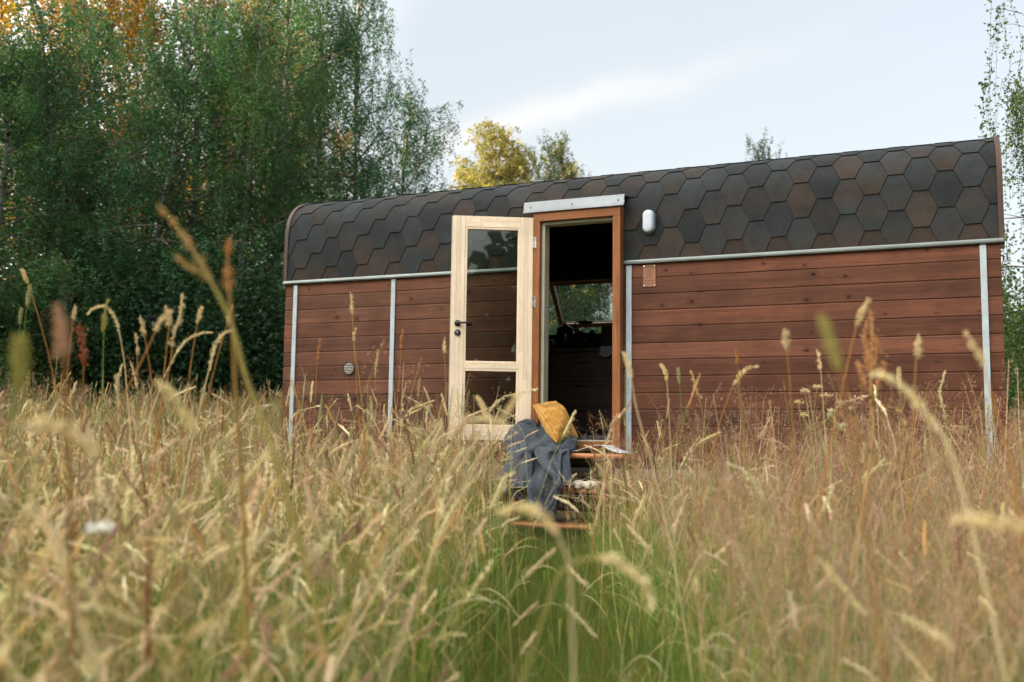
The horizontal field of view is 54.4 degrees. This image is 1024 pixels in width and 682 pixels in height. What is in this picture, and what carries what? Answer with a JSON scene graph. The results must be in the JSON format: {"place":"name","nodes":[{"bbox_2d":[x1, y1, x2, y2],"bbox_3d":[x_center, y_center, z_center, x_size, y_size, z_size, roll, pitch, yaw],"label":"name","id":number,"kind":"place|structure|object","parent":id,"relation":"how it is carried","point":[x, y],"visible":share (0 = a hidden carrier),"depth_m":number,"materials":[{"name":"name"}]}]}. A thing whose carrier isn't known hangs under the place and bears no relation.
{"place":"outdoors","nodes":[
{"label":"outdoors","id":0,"kind":"place"},
{"bbox_2d":[0,369,372,503],"bbox_3d":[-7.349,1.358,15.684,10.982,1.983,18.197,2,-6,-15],"label":"distant meadow grass","id":1,"kind":"structure","parent":0,"point":[274,407],"depth_m":14.20,"materials":[{"name":"plant"}]},
{"bbox_2d":[168,510,830,681],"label":"path grass","id":2,"kind":"structure","parent":0,"point":[540,591],"depth_m":3.68,"materials":[{"name":"plant"}]},
{"bbox_2d":[0,415,1023,681],"bbox_3d":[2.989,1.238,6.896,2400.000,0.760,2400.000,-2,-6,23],"label":"meadow ground","id":3,"kind":"structure","parent":0,"point":[567,620],"depth_m":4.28,"materials":[{"name":"plant"}]},
{"bbox_2d":[0,307,22,513],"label":"grass stem","id":4,"kind":"object","parent":3,"relation":"on","point":[20,315],"visible":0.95,"depth_m":3.60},
{"bbox_2d":[0,284,31,556],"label":"grass stem","id":5,"kind":"object","parent":3,"relation":"on","point":[28,295],"visible":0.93,"depth_m":3.25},
{"bbox_2d":[9,333,30,681],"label":"grass stem","id":6,"kind":"object","parent":3,"relation":"on","point":[22,350],"visible":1,"depth_m":0.98,"materials":[{"name":"plant"}]},
{"bbox_2d":[20,268,78,584],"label":"grass stem","id":7,"kind":"object","parent":3,"relation":"on","point":[24,276],"visible":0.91,"depth_m":3.27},
{"bbox_2d":[0,415,102,455],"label":"grass stem","id":8,"kind":"object","parent":3,"relation":"on","point":[55,426],"visible":1,"depth_m":1.09,"materials":[{"name":"plant"}]},
{"bbox_2d":[44,303,73,681],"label":"grass stem","id":9,"kind":"object","parent":3,"relation":"on","point":[59,315],"visible":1,"depth_m":1.18,"materials":[{"name":"plant"}]},
{"bbox_2d":[41,304,76,588],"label":"grass stem","id":10,"kind":"object","parent":3,"relation":"on","point":[74,313],"visible":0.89,"depth_m":3.29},
{"bbox_2d":[0,0,130,286],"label":"birch tree","id":11,"kind":"object","parent":3,"relation":"on","point":[5,8],"visible":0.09,"depth_m":31.26,"materials":[{"name":"green plant"}]},
{"bbox_2d":[0,266,138,401],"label":"bush","id":12,"kind":"object","parent":3,"relation":"on","point":[51,338],"visible":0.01,"depth_m":18.81,"materials":[{"name":"green plant"}]},
{"bbox_2d":[73,323,88,610],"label":"dock plant","id":13,"kind":"object","parent":3,"relation":"on","point":[83,349],"visible":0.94,"depth_m":3.03,"materials":[{"name":"brown plant"}]},
{"bbox_2d":[0,35,172,416],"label":"birch tree","id":14,"kind":"object","parent":3,"relation":"on","point":[7,99],"visible":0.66,"depth_m":17.52,"materials":[{"name":"green plant"}]},
{"bbox_2d":[0,44,173,338],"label":"birch tree","id":15,"kind":"object","parent":3,"relation":"on","point":[43,202],"visible":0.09,"depth_m":21.03,"materials":[{"name":"green plant"}]},
{"bbox_2d":[0,219,191,312],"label":"bush","id":16,"kind":"object","parent":3,"relation":"on","point":[75,268],"depth_m":21.41,"materials":[{"name":"green plant"}]},
{"bbox_2d":[85,519,115,679],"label":"wild flower","id":17,"kind":"object","parent":3,"relation":"on","point":[100,527],"visible":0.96,"depth_m":1.73,"materials":[{"name":"white plant"}]},
{"bbox_2d":[0,228,201,422],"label":"bush","id":18,"kind":"object","parent":3,"relation":"on","point":[16,323],"visible":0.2,"depth_m":17.73,"materials":[{"name":"green plant"}]},
{"bbox_2d":[33,309,173,678],"bbox_3d":[-1.050,0.506,2.340,0.434,1.203,0.032,3,-6,-23],"label":"grass stem","id":19,"kind":"object","parent":3,"relation":"on","point":[163,317],"visible":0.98,"depth_m":2.42,"materials":[{"name":"plant"}]},
{"bbox_2d":[94,299,127,620],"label":"grass stem","id":20,"kind":"object","parent":3,"relation":"on","point":[104,319],"visible":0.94,"depth_m":3.15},
{"bbox_2d":[87,304,135,627],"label":"grass stem","id":21,"kind":"object","parent":3,"relation":"on","point":[97,306],"visible":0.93,"depth_m":3.17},
{"bbox_2d":[0,0,223,411],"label":"birch tree","id":22,"kind":"object","parent":3,"relation":"on","point":[88,239],"visible":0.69,"depth_m":18.03,"materials":[{"name":"green plant"}]},
{"bbox_2d":[5,0,219,286],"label":"birch tree","id":23,"kind":"object","parent":3,"relation":"on","point":[121,14],"visible":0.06,"depth_m":35.03,"materials":[{"name":"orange plant"}]},
{"bbox_2d":[4,0,237,261],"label":"birch tree","id":24,"kind":"object","parent":3,"relation":"on","point":[137,15],"visible":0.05,"depth_m":36.30,"materials":[{"name":"green plant"}]},
{"bbox_2d":[0,293,251,415],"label":"bush","id":25,"kind":"object","parent":3,"relation":"on","point":[106,366],"visible":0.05,"depth_m":18.69,"materials":[{"name":"green plant"}]},
{"bbox_2d":[0,0,266,314],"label":"birch tree","id":26,"kind":"object","parent":3,"relation":"on","point":[108,48],"visible":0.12,"depth_m":22.36,"materials":[{"name":"green plant"}]},
{"bbox_2d":[134,333,139,602],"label":"grass stem","id":27,"kind":"object","parent":3,"relation":"on","point":[136,338],"visible":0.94,"depth_m":3.37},
{"bbox_2d":[0,228,283,419],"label":"bush","id":28,"kind":"object","parent":3,"relation":"on","point":[147,313],"visible":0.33,"depth_m":18.51,"materials":[{"name":"green plant"}]},
{"bbox_2d":[6,246,278,398],"bbox_3d":[-8.580,-0.160,21.877,7.800,5.008,8.349,3,-6,-19],"label":"bush","id":29,"kind":"object","parent":3,"relation":"on","point":[38,309],"depth_m":19.82,"materials":[{"name":"green plant"}]},
{"bbox_2d":[108,294,186,649],"bbox_3d":[-1.103,0.511,2.930,0.086,1.342,0.226,-3,-7,35],"label":"grass stem","id":30,"kind":"object","parent":3,"relation":"on","point":[179,317],"visible":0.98,"depth_m":3.03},
{"bbox_2d":[138,315,168,634],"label":"grass stem","id":31,"kind":"object","parent":3,"relation":"on","point":[142,322],"visible":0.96,"depth_m":3.20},
{"bbox_2d":[138,305,172,647],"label":"grass stem","id":32,"kind":"object","parent":3,"relation":"on","point":[169,317],"visible":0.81,"depth_m":3.02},
{"bbox_2d":[99,331,212,626],"bbox_3d":[-1.165,0.568,3.060,0.421,1.221,0.080,1,-6,-5],"label":"grass stem","id":33,"kind":"object","parent":3,"relation":"on","point":[190,337],"visible":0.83,"depth_m":3.12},
{"bbox_2d":[0,0,312,410],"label":"birch tree","id":34,"kind":"object","parent":3,"relation":"on","point":[187,92],"visible":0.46,"depth_m":20.51,"materials":[{"name":"green plant"}]},
{"bbox_2d":[16,186,339,420],"bbox_3d":[-5.897,-0.587,21.157,8.509,5.825,9.108,-4,-8,42],"label":"bush","id":35,"kind":"object","parent":3,"relation":"on","point":[277,323],"visible":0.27,"depth_m":19.75,"materials":[{"name":"green plant"}]},
{"bbox_2d":[78,255,284,416],"bbox_3d":[-6.823,0.273,22.036,7.091,4.190,7.590,0,-6,12],"label":"bush","id":36,"kind":"object","parent":3,"relation":"on","point":[240,331],"visible":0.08,"depth_m":19.97,"materials":[{"name":"green plant"}]},
{"bbox_2d":[165,305,203,597],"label":"grass stem","id":37,"kind":"object","parent":3,"relation":"on","point":[200,311],"visible":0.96,"depth_m":3.23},
{"bbox_2d":[161,330,230,641],"bbox_3d":[-0.996,0.579,3.120,0.200,1.254,0.059,3,-6,-23],"label":"grass stem","id":38,"kind":"object","parent":3,"relation":"on","point":[214,348],"visible":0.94,"depth_m":3.15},
{"bbox_2d":[170,304,233,619],"bbox_3d":[-1.076,0.531,3.187,0.308,1.325,0.019,3,-6,-18],"label":"grass stem","id":39,"kind":"object","parent":3,"relation":"on","point":[201,425],"visible":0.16,"depth_m":3.24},
{"bbox_2d":[71,0,337,299],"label":"birch tree","id":40,"kind":"object","parent":3,"relation":"on","point":[205,135],"visible":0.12,"depth_m":24.10,"materials":[{"name":"green plant"}]},
{"bbox_2d":[153,377,257,681],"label":"grass stem","id":41,"kind":"object","parent":3,"relation":"on","point":[182,411],"visible":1,"depth_m":1.42,"materials":[{"name":"plant"}]},
{"bbox_2d":[102,0,311,277],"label":"birch tree","id":42,"kind":"object","parent":3,"relation":"on","point":[212,2],"visible":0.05,"depth_m":36.29,"materials":[{"name":"green plant"}]},
{"bbox_2d":[219,237,250,681],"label":"grass stem","id":43,"kind":"object","parent":3,"relation":"on","point":[229,248],"visible":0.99,"depth_m":1.63,"materials":[{"name":"plant"}]},
{"bbox_2d":[124,0,359,409],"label":"birch tree","id":44,"kind":"object","parent":3,"relation":"on","point":[257,67],"visible":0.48,"depth_m":21.08,"materials":[{"name":"green plant"}]},
{"bbox_2d":[178,0,308,317],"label":"birch tree","id":45,"kind":"object","parent":3,"relation":"on","point":[274,80],"visible":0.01,"depth_m":39.67,"materials":[{"name":"green plant"}]},
{"bbox_2d":[157,203,357,681],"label":"grass stem","id":46,"kind":"object","parent":3,"relation":"on","point":[173,222],"visible":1,"depth_m":1.50,"materials":[{"name":"plant"}]},
{"bbox_2d":[148,0,393,306],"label":"birch tree","id":47,"kind":"object","parent":3,"relation":"on","point":[305,68],"visible":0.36,"depth_m":23.71,"materials":[{"name":"green plant"}]},
{"bbox_2d":[199,0,387,322],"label":"birch tree","id":48,"kind":"object","parent":3,"relation":"on","point":[347,166],"visible":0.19,"depth_m":25.54,"materials":[{"name":"green plant"}]},
{"bbox_2d":[237,23,362,243],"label":"birch tree","id":49,"kind":"object","parent":3,"relation":"on","point":[326,130],"visible":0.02,"depth_m":43.38,"materials":[{"name":"green plant"}]},
{"bbox_2d":[307,339,321,554],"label":"grass stem","id":50,"kind":"object","parent":3,"relation":"on","point":[315,396],"visible":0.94,"depth_m":4.51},
{"bbox_2d":[261,0,451,299],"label":"birch tree","id":51,"kind":"object","parent":3,"relation":"on","point":[360,18],"visible":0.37,"depth_m":26.76,"materials":[{"name":"green plant"}]},
{"bbox_2d":[254,450,464,681],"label":"grass stem","id":52,"kind":"object","parent":3,"relation":"on","point":[379,585],"visible":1,"depth_m":1.85,"materials":[{"name":"plant"}]},
{"bbox_2d":[349,292,372,579],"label":"grass stem","id":53,"kind":"object","parent":3,"relation":"on","point":[351,304],"visible":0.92,"depth_m":4.36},
{"bbox_2d":[352,328,371,591],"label":"grass stem","id":54,"kind":"object","parent":3,"relation":"on","point":[353,338],"visible":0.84,"depth_m":4.54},
{"bbox_2d":[362,329,402,571],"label":"grass stem","id":55,"kind":"object","parent":3,"relation":"on","point":[401,340],"visible":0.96,"depth_m":4.37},
{"bbox_2d":[324,74,493,199],"bbox_3d":[-3.169,-2.387,29.278,6.154,10.951,5.605,5,-7,-37],"label":"birch tree","id":56,"kind":"object","parent":3,"relation":"on","point":[435,143],"visible":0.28,"depth_m":29.20,"materials":[{"name":"green plant"}]},
{"bbox_2d":[329,414,509,681],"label":"grass stem","id":57,"kind":"object","parent":3,"relation":"on","point":[479,419],"visible":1,"depth_m":1.28,"materials":[{"name":"plant"}]},
{"bbox_2d":[428,337,447,600],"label":"grass stem","id":58,"kind":"object","parent":3,"relation":"on","point":[444,347],"visible":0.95,"depth_m":4.19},
{"bbox_2d":[386,391,520,681],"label":"grass stem","id":59,"kind":"object","parent":3,"relation":"on","point":[514,401],"visible":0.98,"depth_m":1.48,"materials":[{"name":"plant"}]},
{"bbox_2d":[448,154,480,189],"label":"birch tree","id":60,"kind":"object","parent":3,"relation":"on","point":[464,163],"visible":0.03,"depth_m":54.61,"materials":[{"name":"yellow plant"}]},
{"bbox_2d":[475,395,513,681],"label":"grass stem","id":61,"kind":"object","parent":3,"relation":"on","point":[482,407],"visible":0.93,"depth_m":2.76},
{"bbox_2d":[0,338,1023,679],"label":"tall meadow stems","id":62,"kind":"object","parent":3,"relation":"on","point":[120,438],"visible":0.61,"depth_m":4.17,"materials":[{"name":"beige plant"}]},
{"bbox_2d":[0,467,1023,681],"bbox_3d":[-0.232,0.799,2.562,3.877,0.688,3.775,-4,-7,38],"label":"undergrowth","id":63,"kind":"object","parent":3,"relation":"on","point":[355,644],"visible":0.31,"depth_m":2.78,"materials":[{"name":"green plant"}]},
{"bbox_2d":[453,117,597,333],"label":"birch tree","id":64,"kind":"object","parent":3,"relation":"on","point":[503,175],"visible":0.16,"depth_m":51.16,"materials":[{"name":"yellow plant"}]},
{"bbox_2d":[497,501,574,681],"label":"grass stem","id":65,"kind":"object","parent":3,"relation":"on","point":[534,512],"visible":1,"depth_m":1.23,"materials":[{"name":"plant"}]},
{"bbox_2d":[486,136,598,332],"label":"birch tree","id":66,"kind":"object","parent":3,"relation":"on","point":[527,170],"visible":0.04,"depth_m":53.06,"materials":[{"name":"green plant"}]},
{"bbox_2d":[524,128,605,319],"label":"birch tree","id":67,"kind":"object","parent":3,"relation":"on","point":[548,149],"visible":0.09,"depth_m":55.29,"materials":[{"name":"green plant"}]},
{"bbox_2d":[502,452,633,547],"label":"wooden steps","id":68,"kind":"structure","parent":3,"relation":"on","point":[559,513],"depth_m":7.42,"materials":[{"name":"brown wood"}]},
{"bbox_2d":[493,419,577,516],"bbox_3d":[0.206,0.950,7.617,0.600,0.722,1.012,0,-6,11],"label":"blanket","id":69,"kind":"object","parent":68,"relation":"on","point":[541,444],"visible":0.81,"depth_m":7.42,"materials":[{"name":"fabric"}]},
{"bbox_2d":[533,400,577,442],"bbox_3d":[0.351,0.636,7.916,0.282,0.347,0.368,5,-7,-36],"label":"cushion","id":70,"kind":"object","parent":69,"relation":"on","point":[554,421],"visible":0.94,"depth_m":7.83,"materials":[{"name":"fabric"}]},
{"bbox_2d":[571,480,584,488],"bbox_3d":[0.506,1.062,7.400,0.119,0.061,0.250,-1,-6,15],"label":"slipper","id":71,"kind":"object","parent":68,"relation":"on","point":[578,483],"visible":0.76,"depth_m":7.31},
{"bbox_2d":[581,480,600,488],"bbox_3d":[0.601,1.060,7.359,0.119,0.061,0.250,-2,-7,29],"label":"slipper","id":72,"kind":"object","parent":68,"relation":"on","point":[585,482],"visible":0.56,"depth_m":7.29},
{"bbox_2d":[572,445,630,452],"bbox_3d":[0.693,0.826,7.623,0.430,0.059,0.240,-2,-6,23],"label":"magazine","id":73,"kind":"object","parent":68,"relation":"on","point":[588,449],"visible":0.66,"depth_m":7.60,"materials":[{"name":"paper"}]},
{"bbox_2d":[537,129,612,329],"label":"birch tree","id":74,"kind":"object","parent":3,"relation":"on","point":[561,158],"visible":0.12,"depth_m":53.87,"materials":[{"name":"green plant"}]},
{"bbox_2d":[549,170,612,334],"bbox_3d":[0.769,-0.170,17.117,4.143,5.685,3.534,0,-6,7],"label":"birch tree","id":75,"kind":"object","parent":3,"relation":"on","point":[553,316],"visible":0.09,"depth_m":16.83,"materials":[{"name":"green plant"}]},
{"bbox_2d":[549,284,612,332],"bbox_3d":[1.463,0.867,23.082,2.976,4.788,3.489,-1,-6,16],"label":"birch tree","id":76,"kind":"object","parent":3,"relation":"on","point":[593,317],"visible":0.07,"depth_m":22.90,"materials":[{"name":"green plant"}]},
{"bbox_2d":[550,159,612,332],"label":"birch tree","id":77,"kind":"object","parent":3,"relation":"on","point":[575,169],"visible":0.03,"depth_m":56.84,"materials":[{"name":"green plant"}]},
{"bbox_2d":[521,552,654,681],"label":"grass stem","id":78,"kind":"object","parent":3,"relation":"on","point":[604,558],"visible":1,"depth_m":1.22,"materials":[{"name":"plant"}]},
{"bbox_2d":[280,136,1008,543],"bbox_3d":[1.024,0.167,9.112,6.184,3.278,3.175,-2,-6,23],"label":"mobile cabin","id":79,"kind":"object","parent":3,"relation":"on","point":[706,270],"visible":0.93,"depth_m":7.79,"materials":[{"name":"wood"}]},
{"bbox_2d":[448,215,535,439],"bbox_3d":[-0.159,-0.110,8.149,0.696,1.837,0.175,1,-6,-5],"label":"door","id":80,"kind":"structure","parent":79,"relation":"in","point":[461,225],"depth_m":8.13,"materials":[{"name":"beige wood"}]},
{"bbox_2d":[548,347,611,433],"bbox_3d":[0.778,0.515,10.005,2.110,0.835,0.669,-2,-6,23],"label":"kitchen cabinet","id":81,"kind":"object","parent":79,"relation":"in","point":[580,380],"visible":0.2,"depth_m":9.70,"materials":[{"name":"black wood"}]},
{"bbox_2d":[555,322,580,348],"bbox_3d":[0.558,-0.045,10.114,0.235,0.294,0.200,2,-6,-12],"label":"kettle","id":82,"kind":"object","parent":81,"relation":"on","point":[565,338],"visible":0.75,"depth_m":10.03,"materials":[{"name":"black metal"}]},
{"bbox_2d":[573,322,580,347],"bbox_3d":[0.657,-0.048,10.225,0.085,0.326,0.085,3,-6,-22],"label":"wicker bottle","id":83,"kind":"object","parent":81,"relation":"on","point":[575,326],"visible":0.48,"depth_m":10.21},
{"bbox_2d":[573,308,598,339],"bbox_3d":[0.741,-0.118,10.087,0.276,0.441,0.276,-2,-6,23],"label":"tiered stand","id":84,"kind":"object","parent":81,"relation":"on","point":[585,336],"visible":0.92,"depth_m":10.01,"materials":[{"name":"black metal"}]},
{"bbox_2d":[599,346,611,357],"bbox_3d":[1.041,0.166,9.578,0.420,0.237,0.078,-2,-6,23],"label":"tea towel","id":85,"kind":"object","parent":81,"relation":"hanging from","point":[605,351],"visible":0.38,"depth_m":9.61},
{"bbox_2d":[601,323,611,345],"bbox_3d":[1.061,-0.043,10.006,0.340,0.281,0.020,-2,-6,23],"label":"chopping board","id":86,"kind":"object","parent":81,"relation":"on","point":[606,335],"visible":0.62,"depth_m":10.04,"materials":[{"name":"brown wood"}]},
{"bbox_2d":[548,275,612,336],"bbox_3d":[1.043,-0.356,10.619,1.320,0.637,0.506,-2,-6,23],"label":"rear window","id":87,"kind":"structure","parent":79,"relation":"in","point":[553,283],"depth_m":10.77,"materials":[{"name":"brown wood"}]},
{"bbox_2d":[578,435,611,439],"bbox_3d":[0.674,0.805,8.324,0.570,0.038,0.520,-2,-6,23],"label":"shaggy rug","id":88,"kind":"object","parent":79,"relation":"in","point":[588,437],"visible":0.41,"depth_m":8.10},
{"bbox_2d":[622,352,711,681],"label":"grass stem","id":89,"kind":"object","parent":3,"relation":"on","point":[625,360],"visible":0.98,"depth_m":2.55,"materials":[{"name":"plant"}]},
{"bbox_2d":[660,363,686,637],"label":"grass stem","id":90,"kind":"object","parent":3,"relation":"on","point":[663,368],"visible":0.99,"depth_m":3.53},
{"bbox_2d":[668,367,696,602],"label":"grass stem","id":91,"kind":"object","parent":3,"relation":"on","point":[678,376],"visible":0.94,"depth_m":3.73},
{"bbox_2d":[668,364,758,681],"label":"grass stem","id":92,"kind":"object","parent":3,"relation":"on","point":[743,372],"visible":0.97,"depth_m":3.12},
{"bbox_2d":[735,348,768,591],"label":"grass stem","id":93,"kind":"object","parent":3,"relation":"on","point":[736,358],"visible":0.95,"depth_m":3.89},
{"bbox_2d":[745,127,787,161],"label":"birch tree","id":94,"kind":"object","parent":3,"relation":"on","point":[763,155],"visible":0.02,"depth_m":42.27,"materials":[{"name":"green plant"}]},
{"bbox_2d":[749,328,805,675],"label":"grass stem","id":95,"kind":"object","parent":3,"relation":"on","point":[785,335],"visible":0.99,"depth_m":2.58,"materials":[{"name":"plant"}]},
{"bbox_2d":[794,384,833,577],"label":"wild flower","id":96,"kind":"object","parent":3,"relation":"on","point":[815,387],"visible":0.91,"depth_m":4.40,"materials":[{"name":"beige plant"}]},
{"bbox_2d":[816,349,847,613],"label":"grass stem","id":97,"kind":"object","parent":3,"relation":"on","point":[819,361],"visible":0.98,"depth_m":3.63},
{"bbox_2d":[796,298,870,681],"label":"grass stem","id":98,"kind":"object","parent":3,"relation":"on","point":[864,308],"visible":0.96,"depth_m":2.37,"materials":[{"name":"plant"}]},
{"bbox_2d":[820,398,855,599],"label":"wild flower","id":99,"kind":"object","parent":3,"relation":"on","point":[841,424],"visible":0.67,"depth_m":4.16,"materials":[{"name":"beige plant"}]},
{"bbox_2d":[817,312,886,681],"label":"grass stem","id":100,"kind":"object","parent":3,"relation":"on","point":[831,348],"visible":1,"depth_m":1.08,"materials":[{"name":"plant"}]},
{"bbox_2d":[835,307,907,681],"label":"dock plant","id":101,"kind":"object","parent":3,"relation":"on","point":[871,366],"visible":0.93,"depth_m":2.44,"materials":[{"name":"brown plant"}]},
{"bbox_2d":[894,367,915,652],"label":"grass stem","id":102,"kind":"object","parent":3,"relation":"on","point":[898,372],"visible":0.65,"depth_m":3.15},
{"bbox_2d":[908,334,946,680],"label":"grass stem","id":103,"kind":"object","parent":3,"relation":"on","point":[918,341],"visible":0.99,"depth_m":2.49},
{"bbox_2d":[869,369,1007,681],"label":"grass stem","id":104,"kind":"object","parent":3,"relation":"on","point":[916,404],"visible":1,"depth_m":1.35,"materials":[{"name":"plant"}]},
{"bbox_2d":[950,510,1023,532],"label":"grass stem","id":105,"kind":"object","parent":3,"relation":"on","point":[972,520],"visible":1,"depth_m":0.98,"materials":[{"name":"plant"}]},
{"bbox_2d":[963,330,1023,558],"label":"grass stem","id":106,"kind":"object","parent":3,"relation":"on","point":[978,353],"visible":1,"depth_m":1.79,"materials":[{"name":"plant"}]},
{"bbox_2d":[975,0,1023,465],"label":"birch tree","id":107,"kind":"object","parent":3,"relation":"on","point":[1017,108],"visible":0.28,"depth_m":11.19,"materials":[{"name":"green plant"}]},
{"bbox_2d":[1001,225,1023,466],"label":"bush","id":108,"kind":"object","parent":3,"relation":"on","point":[1014,401],"visible":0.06,"depth_m":22.01,"materials":[{"name":"green plant"}]},
{"bbox_2d":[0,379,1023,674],"bbox_3d":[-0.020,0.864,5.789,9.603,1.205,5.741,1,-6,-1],"label":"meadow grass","id":109,"kind":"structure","parent":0,"point":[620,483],"depth_m":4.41,"materials":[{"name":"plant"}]},
{"bbox_2d":[0,0,1023,331],"label":"sky","id":110,"kind":"structure","parent":0,"point":[633,85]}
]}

